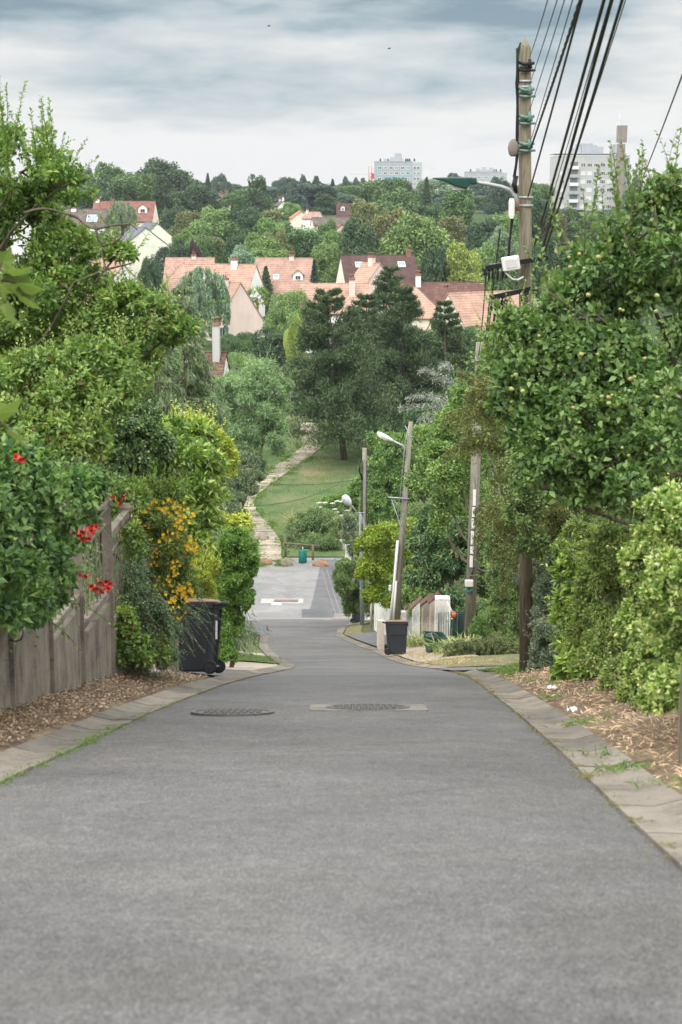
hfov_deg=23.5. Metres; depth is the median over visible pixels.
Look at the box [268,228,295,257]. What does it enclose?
tree
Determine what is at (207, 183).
tree
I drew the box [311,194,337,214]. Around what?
tree
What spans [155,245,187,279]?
tree
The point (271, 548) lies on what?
path
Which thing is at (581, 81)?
overhead wire
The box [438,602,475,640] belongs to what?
panel
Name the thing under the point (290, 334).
tree
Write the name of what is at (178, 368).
feathery shrub
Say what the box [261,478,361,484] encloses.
overhead wire
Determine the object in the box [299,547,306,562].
litter bin
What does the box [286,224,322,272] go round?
tree
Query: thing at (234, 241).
tree
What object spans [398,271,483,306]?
house
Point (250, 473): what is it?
yew bush
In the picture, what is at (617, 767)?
grass
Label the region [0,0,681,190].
sky
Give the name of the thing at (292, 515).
straw grass
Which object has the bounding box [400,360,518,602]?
hazel tree
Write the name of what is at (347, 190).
tree
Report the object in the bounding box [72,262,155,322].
house
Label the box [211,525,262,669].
box hedge
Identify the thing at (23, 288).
fig tree
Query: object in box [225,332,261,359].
tree
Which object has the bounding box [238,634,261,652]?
grass verge
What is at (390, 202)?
tree
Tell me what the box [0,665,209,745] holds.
leaf litter
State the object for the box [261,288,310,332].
tree
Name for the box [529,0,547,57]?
overhead wire
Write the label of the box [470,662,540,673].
grass
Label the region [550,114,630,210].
apartment tower
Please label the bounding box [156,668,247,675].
driveway
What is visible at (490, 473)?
tree
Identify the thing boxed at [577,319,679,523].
garden hedge
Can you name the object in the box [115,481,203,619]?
flowering shrub
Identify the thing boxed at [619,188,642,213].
tree
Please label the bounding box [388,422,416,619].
utility pole
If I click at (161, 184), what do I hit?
tree
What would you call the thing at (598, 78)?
overhead wire
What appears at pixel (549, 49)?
overhead wire
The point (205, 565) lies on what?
golden shrub
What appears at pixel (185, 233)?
tree
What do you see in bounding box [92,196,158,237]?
house
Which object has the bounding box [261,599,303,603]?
drain cover
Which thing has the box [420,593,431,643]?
gate pillar
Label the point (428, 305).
house
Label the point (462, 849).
road
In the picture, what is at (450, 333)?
pine tree
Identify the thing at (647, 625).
variegated hedge
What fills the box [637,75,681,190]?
overhead wire
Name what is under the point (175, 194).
tree
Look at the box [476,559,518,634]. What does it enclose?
garden hedge
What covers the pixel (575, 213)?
tree
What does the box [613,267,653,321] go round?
tree
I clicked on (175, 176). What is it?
tree
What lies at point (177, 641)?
wooden post
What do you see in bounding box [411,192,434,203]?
tree
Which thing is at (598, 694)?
chips
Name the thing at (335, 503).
elder bush
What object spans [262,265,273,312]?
tree
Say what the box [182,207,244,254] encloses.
tree
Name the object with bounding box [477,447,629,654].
privet thicket
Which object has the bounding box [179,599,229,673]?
wheelie bin
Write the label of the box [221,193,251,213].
tree
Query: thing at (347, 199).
tree
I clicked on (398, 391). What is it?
overhead wire
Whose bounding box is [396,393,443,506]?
tree
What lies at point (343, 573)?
dark bush
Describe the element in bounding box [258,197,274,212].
tree
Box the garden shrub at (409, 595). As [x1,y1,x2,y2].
[381,570,441,623]
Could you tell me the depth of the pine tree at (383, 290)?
163.08 m
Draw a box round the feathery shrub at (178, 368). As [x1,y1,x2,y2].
[130,276,215,396]
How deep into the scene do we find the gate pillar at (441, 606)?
51.85 m
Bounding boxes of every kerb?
[0,631,294,783]
[335,623,449,669]
[456,670,681,869]
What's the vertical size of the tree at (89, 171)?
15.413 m
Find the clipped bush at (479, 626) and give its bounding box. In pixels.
[465,604,507,638]
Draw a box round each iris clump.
[406,623,427,647]
[417,629,481,653]
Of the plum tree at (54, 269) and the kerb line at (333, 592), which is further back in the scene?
the kerb line at (333, 592)
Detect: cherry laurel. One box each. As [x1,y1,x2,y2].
[140,394,234,577]
[539,533,614,683]
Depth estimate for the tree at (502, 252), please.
296.74 m
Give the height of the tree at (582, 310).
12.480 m
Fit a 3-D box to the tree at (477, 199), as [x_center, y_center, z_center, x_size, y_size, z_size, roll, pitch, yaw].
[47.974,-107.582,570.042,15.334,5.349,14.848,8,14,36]
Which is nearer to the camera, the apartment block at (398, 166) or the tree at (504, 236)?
the tree at (504, 236)
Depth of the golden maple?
63.09 m
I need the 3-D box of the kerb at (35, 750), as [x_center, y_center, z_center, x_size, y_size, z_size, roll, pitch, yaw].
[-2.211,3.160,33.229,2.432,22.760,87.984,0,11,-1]
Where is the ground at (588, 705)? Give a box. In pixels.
[0,191,681,794]
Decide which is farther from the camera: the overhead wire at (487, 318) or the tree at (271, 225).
the tree at (271, 225)
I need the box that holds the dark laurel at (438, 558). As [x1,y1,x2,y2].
[399,495,480,623]
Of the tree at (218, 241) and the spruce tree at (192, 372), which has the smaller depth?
the spruce tree at (192, 372)
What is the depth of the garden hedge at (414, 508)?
71.20 m
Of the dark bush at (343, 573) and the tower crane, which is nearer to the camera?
the dark bush at (343, 573)
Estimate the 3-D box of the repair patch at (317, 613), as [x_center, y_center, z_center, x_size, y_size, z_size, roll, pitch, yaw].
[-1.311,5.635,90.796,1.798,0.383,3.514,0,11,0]
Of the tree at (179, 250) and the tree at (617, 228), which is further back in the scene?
the tree at (617, 228)
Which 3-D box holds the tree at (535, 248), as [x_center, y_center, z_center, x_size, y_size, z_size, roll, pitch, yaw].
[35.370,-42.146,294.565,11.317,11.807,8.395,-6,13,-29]
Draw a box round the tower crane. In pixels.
[350,166,373,180]
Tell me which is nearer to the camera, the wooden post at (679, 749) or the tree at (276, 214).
the wooden post at (679, 749)
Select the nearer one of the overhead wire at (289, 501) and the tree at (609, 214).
the overhead wire at (289, 501)
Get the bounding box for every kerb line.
[321,569,337,616]
[327,570,342,616]
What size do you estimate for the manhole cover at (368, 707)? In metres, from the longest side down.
1.120 x 0.820 x 0.096 m
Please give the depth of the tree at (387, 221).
335.24 m
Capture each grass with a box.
[0,685,219,786]
[226,414,434,553]
[239,653,287,663]
[280,507,341,547]
[383,645,510,665]
[452,671,680,861]
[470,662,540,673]
[495,668,681,789]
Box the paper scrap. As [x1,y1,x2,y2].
[567,706,577,711]
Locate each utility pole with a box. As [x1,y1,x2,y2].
[358,448,366,600]
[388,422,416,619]
[464,342,482,640]
[485,38,547,673]
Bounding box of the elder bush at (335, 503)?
[314,475,371,522]
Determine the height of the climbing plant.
7.061 m
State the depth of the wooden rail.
106.35 m
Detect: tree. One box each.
[0,81,228,448]
[0,247,43,448]
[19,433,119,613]
[76,189,118,208]
[80,166,95,190]
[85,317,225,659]
[86,161,128,208]
[91,231,113,241]
[105,201,137,238]
[106,171,163,200]
[128,157,195,213]
[133,283,269,657]
[137,254,167,316]
[151,175,174,227]
[153,355,198,402]
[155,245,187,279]
[159,205,191,228]
[162,190,202,209]
[163,237,190,274]
[164,375,203,416]
[168,227,193,245]
[170,210,203,235]
[172,180,223,213]
[173,266,231,346]
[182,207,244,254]
[184,235,217,263]
[188,238,201,256]
[189,338,306,513]
[190,234,224,263]
[200,205,215,213]
[205,173,211,189]
[209,208,251,239]
[211,173,232,193]
[216,241,228,263]
[217,503,270,664]
[219,184,241,190]
[220,333,241,352]
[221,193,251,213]
[222,234,245,263]
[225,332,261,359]
[228,243,255,263]
[228,352,255,372]
[231,187,272,212]
[234,363,284,402]
[239,205,261,231]
[239,229,249,238]
[241,174,271,213]
[243,231,261,256]
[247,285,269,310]
[247,327,301,367]
[250,235,291,261]
[252,219,295,236]
[253,216,287,239]
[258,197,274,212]
[260,208,287,221]
[260,230,271,239]
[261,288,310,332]
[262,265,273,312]
[263,186,278,202]
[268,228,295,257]
[271,180,278,194]
[273,182,340,211]
[276,177,297,197]
[277,287,411,459]
[278,201,304,220]
[283,314,304,371]
[284,194,310,211]
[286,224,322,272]
[299,175,306,203]
[309,238,343,282]
[310,260,318,282]
[311,175,320,199]
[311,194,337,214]
[316,218,336,236]
[319,228,339,280]
[320,185,363,196]
[322,192,343,208]
[322,292,410,397]
[335,217,379,263]
[337,194,358,202]
[340,197,380,250]
[342,176,348,186]
[353,177,359,186]
[355,285,458,429]
[356,177,418,203]
[361,186,432,225]
[365,265,435,363]
[369,206,412,254]
[377,210,451,273]
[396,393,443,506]
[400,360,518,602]
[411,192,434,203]
[414,178,452,202]
[417,203,450,226]
[420,176,433,205]
[420,239,466,278]
[420,245,449,281]
[420,299,474,397]
[429,328,443,345]
[430,373,497,582]
[432,196,452,209]
[432,215,465,248]
[436,188,481,239]
[440,172,461,193]
[441,239,484,281]
[441,324,482,376]
[459,127,681,526]
[463,217,513,252]
[467,240,496,290]
[467,329,494,378]
[469,181,490,204]
[472,238,486,250]
[473,195,484,208]
[475,195,503,212]
[478,377,559,576]
[483,176,511,215]
[484,245,507,265]
[485,212,538,255]
[486,268,535,294]
[488,224,518,255]
[494,185,544,208]
[503,209,518,216]
[517,245,560,296]
[518,182,554,202]
[531,195,554,246]
[532,233,565,305]
[539,266,579,311]
[540,209,571,254]
[555,207,583,223]
[559,374,672,607]
[561,254,586,314]
[562,217,600,247]
[572,210,607,238]
[593,220,644,242]
[604,266,617,291]
[605,209,643,224]
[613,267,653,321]
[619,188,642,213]
[632,174,641,188]
[663,259,681,311]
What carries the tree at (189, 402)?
on the ground at (588, 705)
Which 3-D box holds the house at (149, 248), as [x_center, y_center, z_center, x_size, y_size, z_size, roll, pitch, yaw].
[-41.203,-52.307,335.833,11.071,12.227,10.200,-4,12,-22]
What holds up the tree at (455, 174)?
on the ground at (588, 705)
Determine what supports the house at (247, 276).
on the ground at (588, 705)
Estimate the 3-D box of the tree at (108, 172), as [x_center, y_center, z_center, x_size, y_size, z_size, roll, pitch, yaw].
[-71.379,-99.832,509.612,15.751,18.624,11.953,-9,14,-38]
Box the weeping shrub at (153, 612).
[84,522,227,682]
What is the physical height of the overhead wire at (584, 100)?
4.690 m
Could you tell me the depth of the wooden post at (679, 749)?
10.02 m
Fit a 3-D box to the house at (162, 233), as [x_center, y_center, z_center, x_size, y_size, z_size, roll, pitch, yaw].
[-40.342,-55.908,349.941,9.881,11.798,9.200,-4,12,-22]
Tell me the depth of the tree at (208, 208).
383.70 m
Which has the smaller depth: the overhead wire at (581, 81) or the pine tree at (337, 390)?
the overhead wire at (581, 81)
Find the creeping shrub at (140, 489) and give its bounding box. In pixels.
[99,454,198,626]
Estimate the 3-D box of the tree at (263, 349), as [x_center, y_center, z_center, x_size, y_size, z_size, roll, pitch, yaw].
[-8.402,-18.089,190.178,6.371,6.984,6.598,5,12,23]
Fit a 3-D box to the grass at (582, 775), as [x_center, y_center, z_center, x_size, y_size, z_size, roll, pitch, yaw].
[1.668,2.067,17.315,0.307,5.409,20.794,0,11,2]
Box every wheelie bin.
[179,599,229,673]
[350,608,364,621]
[382,620,408,654]
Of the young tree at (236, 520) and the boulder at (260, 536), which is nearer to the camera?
the young tree at (236, 520)
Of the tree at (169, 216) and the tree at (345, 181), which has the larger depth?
the tree at (345, 181)
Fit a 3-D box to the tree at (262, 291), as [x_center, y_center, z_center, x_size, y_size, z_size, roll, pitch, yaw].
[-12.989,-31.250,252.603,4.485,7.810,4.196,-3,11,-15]
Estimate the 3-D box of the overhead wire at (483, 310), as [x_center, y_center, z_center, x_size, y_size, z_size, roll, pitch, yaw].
[2.836,-3.764,33.587,0.018,3.321,22.494,1,11,4]
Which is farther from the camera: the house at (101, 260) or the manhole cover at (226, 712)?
the house at (101, 260)
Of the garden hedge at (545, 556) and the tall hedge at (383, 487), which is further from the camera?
the tall hedge at (383, 487)
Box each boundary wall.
[374,602,386,634]
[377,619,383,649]
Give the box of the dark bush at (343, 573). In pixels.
[330,552,373,622]
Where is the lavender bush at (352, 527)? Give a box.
[336,505,358,560]
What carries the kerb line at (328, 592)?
on the asphalt strip
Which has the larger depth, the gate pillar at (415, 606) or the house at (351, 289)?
the house at (351, 289)
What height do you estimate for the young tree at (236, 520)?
3.803 m
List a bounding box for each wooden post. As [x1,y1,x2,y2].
[167,636,178,670]
[676,662,681,767]
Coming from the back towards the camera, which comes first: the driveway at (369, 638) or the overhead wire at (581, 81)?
the driveway at (369, 638)
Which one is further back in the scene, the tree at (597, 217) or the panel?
the tree at (597, 217)
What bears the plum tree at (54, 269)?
on the ground at (588, 705)
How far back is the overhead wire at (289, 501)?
46.62 m
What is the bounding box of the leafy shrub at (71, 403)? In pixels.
[0,304,165,598]
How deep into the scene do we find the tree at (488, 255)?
277.74 m
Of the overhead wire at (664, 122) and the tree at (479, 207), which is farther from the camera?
the tree at (479, 207)
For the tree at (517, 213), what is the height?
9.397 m
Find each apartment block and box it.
[374,153,421,189]
[464,167,506,194]
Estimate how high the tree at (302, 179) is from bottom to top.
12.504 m
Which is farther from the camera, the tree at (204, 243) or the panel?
the tree at (204, 243)
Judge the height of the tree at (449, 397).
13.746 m
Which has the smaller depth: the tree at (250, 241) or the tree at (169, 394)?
the tree at (169, 394)
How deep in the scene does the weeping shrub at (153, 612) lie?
19.23 m
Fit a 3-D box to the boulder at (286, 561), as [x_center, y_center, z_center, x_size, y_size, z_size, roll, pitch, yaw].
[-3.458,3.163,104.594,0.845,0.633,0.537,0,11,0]
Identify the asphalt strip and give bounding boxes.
[310,560,357,612]
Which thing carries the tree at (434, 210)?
on the ground at (588, 705)
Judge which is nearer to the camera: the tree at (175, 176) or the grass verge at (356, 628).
the grass verge at (356, 628)
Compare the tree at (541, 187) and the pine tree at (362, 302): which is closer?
the pine tree at (362, 302)
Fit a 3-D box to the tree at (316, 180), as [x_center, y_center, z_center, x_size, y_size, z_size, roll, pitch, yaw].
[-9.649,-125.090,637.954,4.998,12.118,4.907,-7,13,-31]
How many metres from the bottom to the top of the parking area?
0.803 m
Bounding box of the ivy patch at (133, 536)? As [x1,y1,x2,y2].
[113,499,187,675]
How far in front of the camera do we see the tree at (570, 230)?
370.31 m
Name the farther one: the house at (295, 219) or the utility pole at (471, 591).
the house at (295, 219)
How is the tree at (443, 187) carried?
on the ground at (588, 705)
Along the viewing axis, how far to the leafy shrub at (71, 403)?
16.55 m
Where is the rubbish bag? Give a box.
[424,632,438,640]
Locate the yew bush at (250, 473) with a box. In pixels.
[220,446,277,525]
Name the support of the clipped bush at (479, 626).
on the ground at (588, 705)
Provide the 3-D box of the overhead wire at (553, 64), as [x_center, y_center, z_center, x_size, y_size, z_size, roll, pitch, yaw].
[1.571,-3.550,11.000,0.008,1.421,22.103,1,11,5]
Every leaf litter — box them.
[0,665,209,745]
[461,656,515,666]
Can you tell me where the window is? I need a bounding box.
[220,327,227,335]
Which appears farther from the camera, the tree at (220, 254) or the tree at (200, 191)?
the tree at (200, 191)
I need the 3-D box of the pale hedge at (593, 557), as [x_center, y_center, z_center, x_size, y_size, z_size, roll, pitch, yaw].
[2.720,0.885,17.155,1.145,2.220,6.594,1,11,4]
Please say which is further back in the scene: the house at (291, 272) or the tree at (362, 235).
the tree at (362, 235)
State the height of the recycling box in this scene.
0.636 m
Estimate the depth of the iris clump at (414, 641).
53.72 m
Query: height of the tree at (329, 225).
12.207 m
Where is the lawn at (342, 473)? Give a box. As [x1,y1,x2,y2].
[227,407,502,556]
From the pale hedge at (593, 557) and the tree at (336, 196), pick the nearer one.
the pale hedge at (593, 557)
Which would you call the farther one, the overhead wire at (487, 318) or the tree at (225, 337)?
the tree at (225, 337)
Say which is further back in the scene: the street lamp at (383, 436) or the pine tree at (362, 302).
the pine tree at (362, 302)
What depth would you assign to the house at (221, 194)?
495.26 m
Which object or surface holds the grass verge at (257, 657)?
on the ground at (588, 705)
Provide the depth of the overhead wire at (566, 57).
14.92 m
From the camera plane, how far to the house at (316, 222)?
408.54 m
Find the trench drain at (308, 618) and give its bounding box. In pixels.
[247,617,369,618]
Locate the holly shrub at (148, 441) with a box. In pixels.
[72,389,177,563]
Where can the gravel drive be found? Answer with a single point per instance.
(246, 666)
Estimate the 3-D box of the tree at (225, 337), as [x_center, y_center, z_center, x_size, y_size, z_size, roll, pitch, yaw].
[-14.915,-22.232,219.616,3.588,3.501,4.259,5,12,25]
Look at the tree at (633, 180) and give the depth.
548.08 m
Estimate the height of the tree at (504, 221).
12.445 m
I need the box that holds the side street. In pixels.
[245,623,266,635]
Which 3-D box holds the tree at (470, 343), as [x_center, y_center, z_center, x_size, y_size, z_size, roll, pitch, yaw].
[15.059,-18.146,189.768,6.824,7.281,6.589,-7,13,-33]
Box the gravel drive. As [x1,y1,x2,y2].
[154,661,277,669]
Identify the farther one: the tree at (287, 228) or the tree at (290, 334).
the tree at (287, 228)
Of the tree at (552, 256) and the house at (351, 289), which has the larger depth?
the tree at (552, 256)
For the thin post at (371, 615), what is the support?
on the ground at (588, 705)
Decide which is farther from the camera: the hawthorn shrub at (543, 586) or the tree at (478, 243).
the tree at (478, 243)
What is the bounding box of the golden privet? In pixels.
[163,394,240,598]
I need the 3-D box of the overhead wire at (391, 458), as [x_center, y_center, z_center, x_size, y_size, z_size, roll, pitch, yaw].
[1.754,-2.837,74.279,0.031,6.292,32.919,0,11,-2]
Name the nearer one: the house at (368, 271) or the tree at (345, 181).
the house at (368, 271)
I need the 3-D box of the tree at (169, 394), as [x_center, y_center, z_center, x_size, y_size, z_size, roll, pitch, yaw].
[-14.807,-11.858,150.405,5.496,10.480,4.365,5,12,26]
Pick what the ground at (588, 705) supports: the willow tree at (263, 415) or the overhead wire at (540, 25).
the willow tree at (263, 415)
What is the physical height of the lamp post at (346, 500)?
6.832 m
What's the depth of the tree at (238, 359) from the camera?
181.42 m
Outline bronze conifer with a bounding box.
[441,368,593,606]
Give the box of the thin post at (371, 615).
[370,603,371,627]
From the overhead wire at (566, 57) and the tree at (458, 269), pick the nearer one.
the overhead wire at (566, 57)
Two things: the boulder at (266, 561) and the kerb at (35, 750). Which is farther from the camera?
the boulder at (266, 561)
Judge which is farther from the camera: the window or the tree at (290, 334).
the window
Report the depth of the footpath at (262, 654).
50.37 m
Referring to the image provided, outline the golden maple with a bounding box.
[344,515,429,610]
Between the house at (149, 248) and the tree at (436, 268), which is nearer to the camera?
the tree at (436, 268)
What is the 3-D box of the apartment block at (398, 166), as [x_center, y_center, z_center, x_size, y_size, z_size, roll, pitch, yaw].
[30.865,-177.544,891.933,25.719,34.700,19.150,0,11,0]
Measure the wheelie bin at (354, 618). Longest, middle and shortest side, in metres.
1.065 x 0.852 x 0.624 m
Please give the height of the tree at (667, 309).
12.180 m
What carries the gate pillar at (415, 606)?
on the ground at (588, 705)
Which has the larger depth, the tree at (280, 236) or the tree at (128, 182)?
the tree at (128, 182)
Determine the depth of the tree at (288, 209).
472.69 m
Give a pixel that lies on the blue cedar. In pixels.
(436, 397)
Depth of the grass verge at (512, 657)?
37.57 m
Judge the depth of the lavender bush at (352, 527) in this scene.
101.84 m
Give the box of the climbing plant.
[458,278,561,606]
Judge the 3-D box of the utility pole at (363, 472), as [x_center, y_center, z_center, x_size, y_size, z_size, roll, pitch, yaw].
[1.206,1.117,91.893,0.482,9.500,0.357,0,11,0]
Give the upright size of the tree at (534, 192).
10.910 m
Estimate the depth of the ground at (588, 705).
15.03 m
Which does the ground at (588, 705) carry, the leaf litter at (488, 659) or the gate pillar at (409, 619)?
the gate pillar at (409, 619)
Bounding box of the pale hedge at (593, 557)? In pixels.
[543,504,645,712]
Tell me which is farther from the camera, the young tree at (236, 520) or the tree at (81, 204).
the tree at (81, 204)
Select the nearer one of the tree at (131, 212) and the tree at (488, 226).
the tree at (488, 226)
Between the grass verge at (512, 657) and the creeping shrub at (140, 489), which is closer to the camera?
the creeping shrub at (140, 489)
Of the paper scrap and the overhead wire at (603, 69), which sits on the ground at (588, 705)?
the paper scrap
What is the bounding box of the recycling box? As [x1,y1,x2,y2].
[423,631,446,652]
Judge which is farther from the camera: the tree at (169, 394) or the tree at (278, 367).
the tree at (278, 367)
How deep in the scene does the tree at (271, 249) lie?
315.76 m
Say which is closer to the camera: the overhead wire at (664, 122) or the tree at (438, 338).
the overhead wire at (664, 122)
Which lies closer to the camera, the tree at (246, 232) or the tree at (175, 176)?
the tree at (246, 232)
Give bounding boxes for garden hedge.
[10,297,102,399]
[121,533,205,598]
[380,497,464,571]
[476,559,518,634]
[486,550,570,614]
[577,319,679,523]
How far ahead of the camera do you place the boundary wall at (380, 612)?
70.37 m
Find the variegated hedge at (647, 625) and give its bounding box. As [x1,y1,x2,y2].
[607,470,681,716]
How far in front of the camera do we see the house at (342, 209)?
459.80 m
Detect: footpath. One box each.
[234,651,264,655]
[396,645,475,661]
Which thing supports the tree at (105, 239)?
on the ground at (588, 705)
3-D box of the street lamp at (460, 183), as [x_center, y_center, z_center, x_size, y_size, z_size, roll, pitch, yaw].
[1.827,-4.286,22.103,1.178,0.448,0.240,0,11,0]
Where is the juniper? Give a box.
[428,631,518,657]
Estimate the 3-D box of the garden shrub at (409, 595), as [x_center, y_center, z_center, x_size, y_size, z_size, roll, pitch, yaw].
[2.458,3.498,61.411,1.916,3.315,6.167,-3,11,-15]
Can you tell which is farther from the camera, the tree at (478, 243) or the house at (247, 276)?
the tree at (478, 243)
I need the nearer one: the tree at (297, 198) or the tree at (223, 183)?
the tree at (297, 198)
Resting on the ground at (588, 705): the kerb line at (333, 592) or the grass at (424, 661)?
the grass at (424, 661)
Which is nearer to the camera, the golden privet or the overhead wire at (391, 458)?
the golden privet
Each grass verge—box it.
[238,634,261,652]
[238,653,273,662]
[344,621,369,635]
[422,654,518,666]
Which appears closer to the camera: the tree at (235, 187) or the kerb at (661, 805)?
the kerb at (661, 805)
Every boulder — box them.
[252,533,268,540]
[260,558,272,564]
[281,557,292,565]
[312,559,328,566]
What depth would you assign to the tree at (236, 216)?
360.00 m
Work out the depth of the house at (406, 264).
283.78 m
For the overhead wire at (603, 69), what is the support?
attached to the utility pole at (522, 262)
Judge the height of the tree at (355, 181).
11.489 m
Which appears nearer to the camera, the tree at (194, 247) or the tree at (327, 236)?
the tree at (194, 247)
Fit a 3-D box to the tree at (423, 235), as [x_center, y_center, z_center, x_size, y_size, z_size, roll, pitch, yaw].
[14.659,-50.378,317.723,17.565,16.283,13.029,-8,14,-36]
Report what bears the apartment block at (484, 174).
on the ground at (588, 705)
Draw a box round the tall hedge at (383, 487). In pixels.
[354,424,418,572]
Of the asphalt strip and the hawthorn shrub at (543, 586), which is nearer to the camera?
the hawthorn shrub at (543, 586)
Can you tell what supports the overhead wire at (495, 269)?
attached to the utility pole at (471, 591)
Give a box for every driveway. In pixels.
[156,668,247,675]
[348,632,386,645]
[440,666,514,669]
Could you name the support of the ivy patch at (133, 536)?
on the ground at (588, 705)
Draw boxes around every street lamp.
[377,432,405,456]
[433,177,519,210]
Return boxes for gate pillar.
[345,545,350,559]
[401,610,405,619]
[404,600,412,637]
[410,595,421,638]
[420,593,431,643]
[427,590,439,630]
[434,595,449,642]
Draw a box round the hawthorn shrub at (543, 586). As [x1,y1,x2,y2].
[503,545,569,671]
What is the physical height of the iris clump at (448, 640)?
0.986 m
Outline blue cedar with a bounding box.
[397,361,459,627]
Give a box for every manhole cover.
[191,708,273,716]
[309,704,427,710]
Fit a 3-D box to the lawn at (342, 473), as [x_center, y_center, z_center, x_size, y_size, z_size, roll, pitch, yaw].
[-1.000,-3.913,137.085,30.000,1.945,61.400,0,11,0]
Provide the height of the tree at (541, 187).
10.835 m
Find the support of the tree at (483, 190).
on the ground at (588, 705)
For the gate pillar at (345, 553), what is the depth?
106.29 m
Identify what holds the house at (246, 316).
on the ground at (588, 705)
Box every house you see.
[1,179,31,268]
[65,207,109,232]
[70,252,124,263]
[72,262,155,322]
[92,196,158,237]
[120,226,170,276]
[141,222,172,243]
[163,252,214,284]
[166,274,264,340]
[179,256,264,316]
[190,317,235,394]
[218,189,231,209]
[255,252,312,313]
[274,195,286,214]
[288,211,303,228]
[299,274,369,352]
[301,207,322,230]
[310,217,348,231]
[335,247,418,282]
[336,202,354,218]
[336,224,348,247]
[352,252,387,312]
[380,287,435,330]
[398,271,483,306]
[425,284,537,347]
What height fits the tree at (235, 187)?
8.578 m
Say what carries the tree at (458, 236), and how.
on the ground at (588, 705)
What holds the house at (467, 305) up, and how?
on the ground at (588, 705)
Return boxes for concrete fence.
[0,497,134,712]
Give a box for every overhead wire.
[238,475,349,506]
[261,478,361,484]
[294,362,473,421]
[364,434,403,471]
[476,273,486,359]
[481,229,500,353]
[482,300,489,353]
[527,0,582,196]
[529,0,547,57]
[529,0,557,83]
[529,0,564,110]
[530,0,572,141]
[530,0,581,147]
[534,0,605,246]
[540,0,610,236]
[540,0,613,252]
[542,0,623,258]
[544,0,625,249]
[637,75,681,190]
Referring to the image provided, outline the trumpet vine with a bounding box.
[0,421,144,660]
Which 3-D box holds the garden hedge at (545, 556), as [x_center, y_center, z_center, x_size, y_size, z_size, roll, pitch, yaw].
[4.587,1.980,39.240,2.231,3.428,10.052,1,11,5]
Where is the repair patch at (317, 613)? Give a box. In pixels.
[302,609,332,617]
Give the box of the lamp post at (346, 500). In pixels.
[341,495,367,625]
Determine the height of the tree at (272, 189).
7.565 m
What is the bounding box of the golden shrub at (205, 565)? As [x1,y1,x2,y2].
[177,529,231,598]
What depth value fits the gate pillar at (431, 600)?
53.40 m
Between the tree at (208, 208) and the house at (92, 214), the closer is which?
the tree at (208, 208)
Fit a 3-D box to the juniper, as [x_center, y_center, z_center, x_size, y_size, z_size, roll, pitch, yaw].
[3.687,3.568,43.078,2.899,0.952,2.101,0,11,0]
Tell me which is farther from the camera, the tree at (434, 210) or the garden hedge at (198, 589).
the tree at (434, 210)
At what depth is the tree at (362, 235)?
310.58 m
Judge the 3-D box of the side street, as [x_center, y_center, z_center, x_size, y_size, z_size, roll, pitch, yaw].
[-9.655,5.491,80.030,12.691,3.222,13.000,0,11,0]
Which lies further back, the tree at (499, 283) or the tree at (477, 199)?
the tree at (477, 199)
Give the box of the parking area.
[241,558,369,619]
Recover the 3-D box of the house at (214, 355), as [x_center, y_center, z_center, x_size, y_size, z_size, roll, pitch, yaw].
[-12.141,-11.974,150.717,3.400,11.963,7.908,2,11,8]
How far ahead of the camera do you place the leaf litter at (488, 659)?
36.19 m
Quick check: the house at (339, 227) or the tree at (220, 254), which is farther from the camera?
the house at (339, 227)
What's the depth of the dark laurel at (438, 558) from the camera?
53.60 m
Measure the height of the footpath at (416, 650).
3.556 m
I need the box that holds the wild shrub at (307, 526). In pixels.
[281,501,350,550]
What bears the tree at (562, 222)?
on the ground at (588, 705)
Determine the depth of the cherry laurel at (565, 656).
19.37 m
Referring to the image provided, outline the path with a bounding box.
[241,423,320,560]
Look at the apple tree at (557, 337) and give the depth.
15.29 m
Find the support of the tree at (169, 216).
on the ground at (588, 705)
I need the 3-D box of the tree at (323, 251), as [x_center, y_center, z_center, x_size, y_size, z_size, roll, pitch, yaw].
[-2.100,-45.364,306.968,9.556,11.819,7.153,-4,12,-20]
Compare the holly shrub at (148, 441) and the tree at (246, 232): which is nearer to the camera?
the holly shrub at (148, 441)
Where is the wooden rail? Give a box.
[284,534,319,559]
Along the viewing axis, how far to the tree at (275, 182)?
684.78 m
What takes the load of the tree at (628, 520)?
on the ground at (588, 705)
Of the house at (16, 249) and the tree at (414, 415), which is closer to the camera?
the tree at (414, 415)
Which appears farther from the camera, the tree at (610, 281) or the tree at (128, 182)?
the tree at (128, 182)
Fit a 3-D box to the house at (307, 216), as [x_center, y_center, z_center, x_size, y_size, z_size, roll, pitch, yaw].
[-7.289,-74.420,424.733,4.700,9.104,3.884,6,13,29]
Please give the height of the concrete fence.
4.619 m
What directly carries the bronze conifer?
on the ground at (588, 705)
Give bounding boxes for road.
[0,619,681,1023]
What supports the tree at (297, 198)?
on the ground at (588, 705)
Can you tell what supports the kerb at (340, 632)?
on the ground at (588, 705)
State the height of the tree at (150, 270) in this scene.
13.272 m
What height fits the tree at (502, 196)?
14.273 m
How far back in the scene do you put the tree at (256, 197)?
460.12 m
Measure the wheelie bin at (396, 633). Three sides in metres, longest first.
1.065 x 0.801 x 0.587 m
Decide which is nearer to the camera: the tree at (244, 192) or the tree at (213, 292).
the tree at (213, 292)
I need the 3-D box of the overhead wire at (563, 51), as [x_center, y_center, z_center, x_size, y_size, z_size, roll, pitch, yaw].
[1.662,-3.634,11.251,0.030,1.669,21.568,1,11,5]

